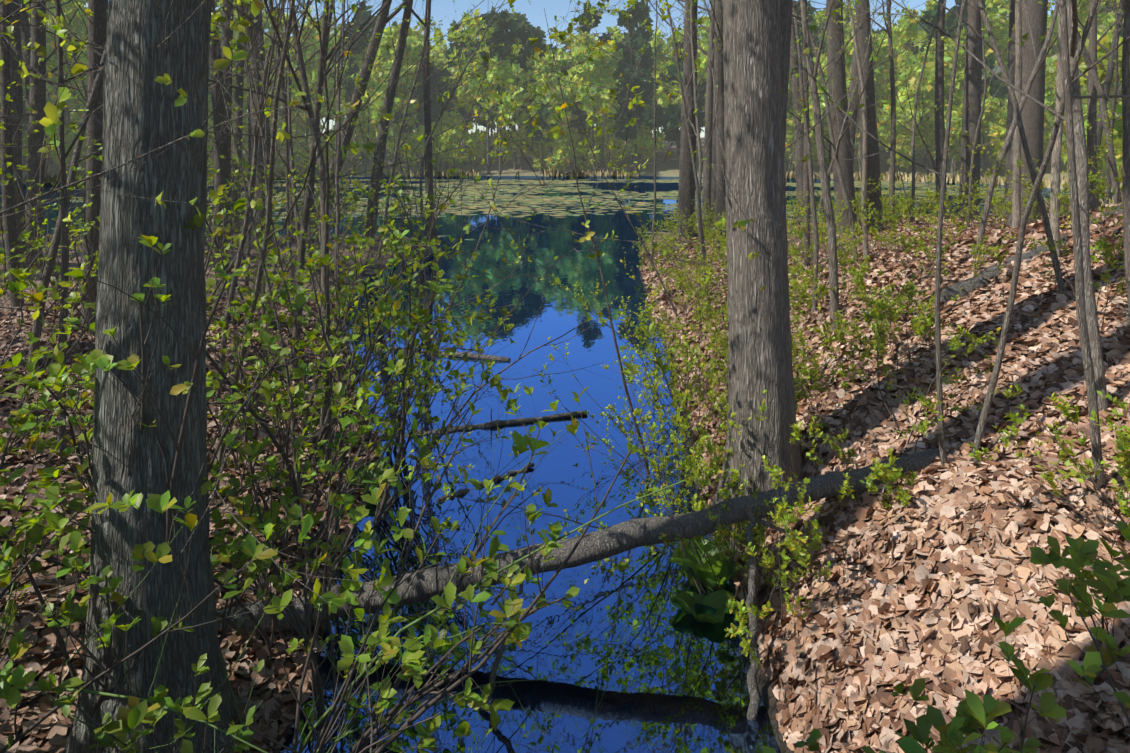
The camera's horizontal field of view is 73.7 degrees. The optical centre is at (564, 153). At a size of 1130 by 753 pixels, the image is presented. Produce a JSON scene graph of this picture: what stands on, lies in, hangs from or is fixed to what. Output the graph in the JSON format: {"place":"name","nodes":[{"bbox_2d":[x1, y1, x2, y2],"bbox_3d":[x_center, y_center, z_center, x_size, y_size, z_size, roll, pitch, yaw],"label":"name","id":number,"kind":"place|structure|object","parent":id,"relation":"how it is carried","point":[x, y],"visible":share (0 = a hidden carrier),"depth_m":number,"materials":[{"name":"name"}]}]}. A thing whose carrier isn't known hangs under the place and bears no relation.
{"place":"outdoors","nodes":[
{"label":"outdoors","id":0,"kind":"place"},
{"bbox_2d":[0,176,1121,752],"bbox_3d":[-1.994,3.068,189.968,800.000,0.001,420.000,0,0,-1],"label":"pond water","id":1,"kind":"structure","parent":0,"point":[676,682],"depth_m":6.41,"materials":[{"name":"blue liquid"}]},
{"bbox_2d":[376,329,510,360],"bbox_3d":[-1.859,2.882,11.661,2.252,0.532,0.525,0,0,14],"label":"floating log","id":2,"kind":"object","parent":1,"relation":"in","point":[482,356],"visible":0.33,"depth_m":11.32,"materials":[{"name":"brown wood"}]},
{"bbox_2d":[378,409,587,439],"bbox_3d":[-0.975,3.073,8.619,2.503,0.445,0.454,0,0,-17],"label":"floating log","id":3,"kind":"object","parent":1,"relation":"on","point":[512,421],"visible":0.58,"depth_m":8.52,"materials":[{"name":"wood"}]},
{"bbox_2d":[436,463,533,502],"bbox_3d":[-0.766,3.088,6.971,1.217,0.136,0.100,0,0,-42],"label":"floating log","id":4,"kind":"object","parent":1,"relation":"in","point":[463,491],"visible":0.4,"depth_m":6.94,"materials":[{"name":"wood"}]},
{"bbox_2d":[479,571,523,709],"bbox_3d":[-0.387,2.893,4.243,0.064,0.888,0.516,0,0,42],"label":"stick","id":5,"kind":"object","parent":1,"relation":"in","point":[496,662],"visible":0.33,"depth_m":4.24,"materials":[{"name":"wood"}]},
{"bbox_2d":[0,179,1069,239],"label":"lily pads","id":6,"kind":"object","parent":1,"relation":"on","point":[529,199],"visible":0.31,"depth_m":54.11,"materials":[{"name":"green plant"}]},
{"bbox_2d":[73,0,1055,137],"label":"sky","id":7,"kind":"structure","parent":0,"point":[535,13],"materials":[{"name":"blue"}]},
{"bbox_2d":[0,134,1129,752],"bbox_3d":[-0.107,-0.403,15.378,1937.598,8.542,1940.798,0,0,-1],"label":"ground","id":8,"kind":"structure","parent":0,"point":[666,168],"depth_m":16.27,"materials":[{"name":"brown soil"}]},
{"bbox_2d":[63,0,238,752],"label":"oak tree","id":9,"kind":"object","parent":8,"relation":"on","point":[142,114],"visible":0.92,"depth_m":3.60,"materials":[{"name":"grey plant"}]},
{"bbox_2d":[0,295,378,752],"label":"leaf litter","id":10,"kind":"object","parent":8,"relation":"on","point":[275,721],"visible":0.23,"depth_m":5.17,"materials":[{"name":"brown plant"}]},
{"bbox_2d":[0,91,504,721],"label":"bank shrub","id":11,"kind":"object","parent":8,"relation":"on","point":[94,359],"visible":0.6,"depth_m":5.96,"materials":[{"name":"green plant"}]},
{"bbox_2d":[0,135,672,752],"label":"shrub","id":12,"kind":"object","parent":8,"relation":"on","point":[128,719],"visible":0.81,"depth_m":3.85,"materials":[{"name":"green plant"}]},
{"bbox_2d":[0,407,685,752],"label":"shrub","id":13,"kind":"object","parent":8,"relation":"on","point":[65,710],"visible":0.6,"depth_m":3.28,"materials":[{"name":"green plant"}]},
{"bbox_2d":[353,456,388,491],"bbox_3d":[-1.804,2.952,6.866,0.387,0.269,0.358,0,0,-1],"label":"skunk cabbage","id":14,"kind":"object","parent":8,"relation":"on","point":[379,471],"visible":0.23,"depth_m":6.93,"materials":[{"name":"green plant"}]},
{"bbox_2d":[0,0,1098,451],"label":"tree","id":15,"kind":"object","parent":8,"relation":"on","point":[1032,116],"visible":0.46,"depth_m":18.78,"materials":[{"name":"brown plant"}]},
{"bbox_2d":[0,32,1122,186],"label":"forest understory","id":16,"kind":"object","parent":8,"relation":"on","point":[995,127],"visible":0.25,"depth_m":100.37,"materials":[{"name":"green plant"}]},
{"bbox_2d":[0,0,1122,172],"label":"trees","id":17,"kind":"object","parent":8,"relation":"on","point":[646,88],"visible":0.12,"depth_m":107.52,"materials":[{"name":"green plant"}]},
{"bbox_2d":[0,0,1123,460],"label":"saplings","id":18,"kind":"object","parent":8,"relation":"on","point":[822,176],"visible":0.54,"depth_m":10.41,"materials":[{"name":"brown plant"}]},
{"bbox_2d":[0,2,1123,173],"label":"trees","id":19,"kind":"object","parent":8,"relation":"on","point":[585,75],"visible":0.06,"depth_m":103.25,"materials":[{"name":"green plant"}]},
{"bbox_2d":[0,19,1123,172],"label":"trees","id":20,"kind":"object","parent":8,"relation":"on","point":[418,39],"visible":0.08,"depth_m":105.75,"materials":[{"name":"green plant"}]},
{"bbox_2d":[0,0,1129,501],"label":"saplings","id":21,"kind":"object","parent":8,"relation":"on","point":[1076,50],"visible":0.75,"depth_m":7.37,"materials":[{"name":"brown plant"}]},
{"bbox_2d":[0,0,1129,613],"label":"saplings","id":22,"kind":"object","parent":8,"relation":"on","point":[50,122],"visible":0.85,"depth_m":4.79,"materials":[{"name":"green plant"}]},
{"bbox_2d":[10,0,1124,272],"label":"tree","id":23,"kind":"object","parent":8,"relation":"on","point":[222,174],"visible":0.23,"depth_m":20.55,"materials":[{"name":"brown plant"}]},
{"bbox_2d":[21,0,1123,176],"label":"trees","id":24,"kind":"object","parent":8,"relation":"on","point":[908,25],"visible":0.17,"depth_m":94.58,"materials":[{"name":"green plant"}]},
{"bbox_2d":[23,168,1122,213],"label":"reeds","id":25,"kind":"object","parent":8,"relation":"on","point":[886,177],"depth_m":86.61,"materials":[{"name":"green plant"}]},
{"bbox_2d":[216,448,947,634],"bbox_3d":[0.153,2.535,4.841,4.953,1.050,0.356,0,0,-5],"label":"fallen log","id":26,"kind":"object","parent":8,"relation":"on","point":[607,542],"visible":0.58,"depth_m":4.88,"materials":[{"name":"grey wood"}]},
{"bbox_2d":[408,243,854,669],"bbox_3d":[0.510,2.162,6.909,3.218,2.144,5.882,0,0,-1],"label":"bright shrub","id":27,"kind":"object","parent":8,"relation":"on","point":[695,475],"visible":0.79,"depth_m":5.45,"materials":[{"name":"green plant"}]},
{"bbox_2d":[673,589,734,623],"bbox_3d":[0.927,3.084,5.036,0.360,0.257,0.351,0,0,29],"label":"skunk cabbage","id":28,"kind":"object","parent":8,"relation":"on","point":[717,599],"visible":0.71,"depth_m":5.09,"materials":[{"name":"green plant"}]},
{"bbox_2d":[670,539,739,590],"bbox_3d":[0.996,2.961,5.397,0.508,0.425,0.513,0,0,31],"label":"skunk cabbage","id":29,"kind":"object","parent":8,"relation":"on","point":[704,575],"visible":0.62,"depth_m":5.33,"materials":[{"name":"green plant"}]},
{"bbox_2d":[746,511,760,720],"bbox_3d":[1.085,2.794,4.362,0.089,0.972,1.080,0,0,12],"label":"leaning stick","id":30,"kind":"object","parent":8,"relation":"on","point":[754,702],"visible":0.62,"depth_m":4.39,"materials":[{"name":"grey wood"}]},
{"bbox_2d":[713,0,803,561],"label":"oak tree","id":31,"kind":"object","parent":8,"relation":"on","point":[760,343],"visible":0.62,"depth_m":5.61,"materials":[{"name":"brown plant"}]},
{"bbox_2d":[780,0,792,157],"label":"tree trunk","id":32,"kind":"object","parent":8,"relation":"on","point":[786,14],"visible":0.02,"depth_m":5.90,"materials":[{"name":"brown plant"}]},
{"bbox_2d":[624,110,1129,574],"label":"undergrowth","id":33,"kind":"object","parent":8,"relation":"on","point":[1103,248],"visible":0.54,"depth_m":7.47,"materials":[{"name":"green plant"}]},
{"bbox_2d":[640,204,1129,752],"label":"leaf litter","id":34,"kind":"object","parent":8,"relation":"on","point":[946,648],"visible":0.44,"depth_m":4.56,"materials":[{"name":"brown plant"}]},
{"bbox_2d":[755,521,1129,752],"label":"shrub","id":35,"kind":"object","parent":8,"relation":"on","point":[973,713],"visible":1,"depth_m":2.71,"materials":[{"name":"green plant"}]},
{"bbox_2d":[846,0,1063,257],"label":"pale birch tree","id":36,"kind":"object","parent":8,"relation":"on","point":[1054,186],"visible":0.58,"depth_m":11.87,"materials":[{"name":"grey plant"}]},
{"bbox_2d":[940,204,1122,302],"bbox_3d":[5.799,1.123,8.928,3.651,1.164,0.239,0,0,-23],"label":"bank log","id":37,"kind":"object","parent":8,"relation":"on","point":[952,290],"visible":0.21,"depth_m":8.39,"materials":[{"name":"grey wood"}]}
]}

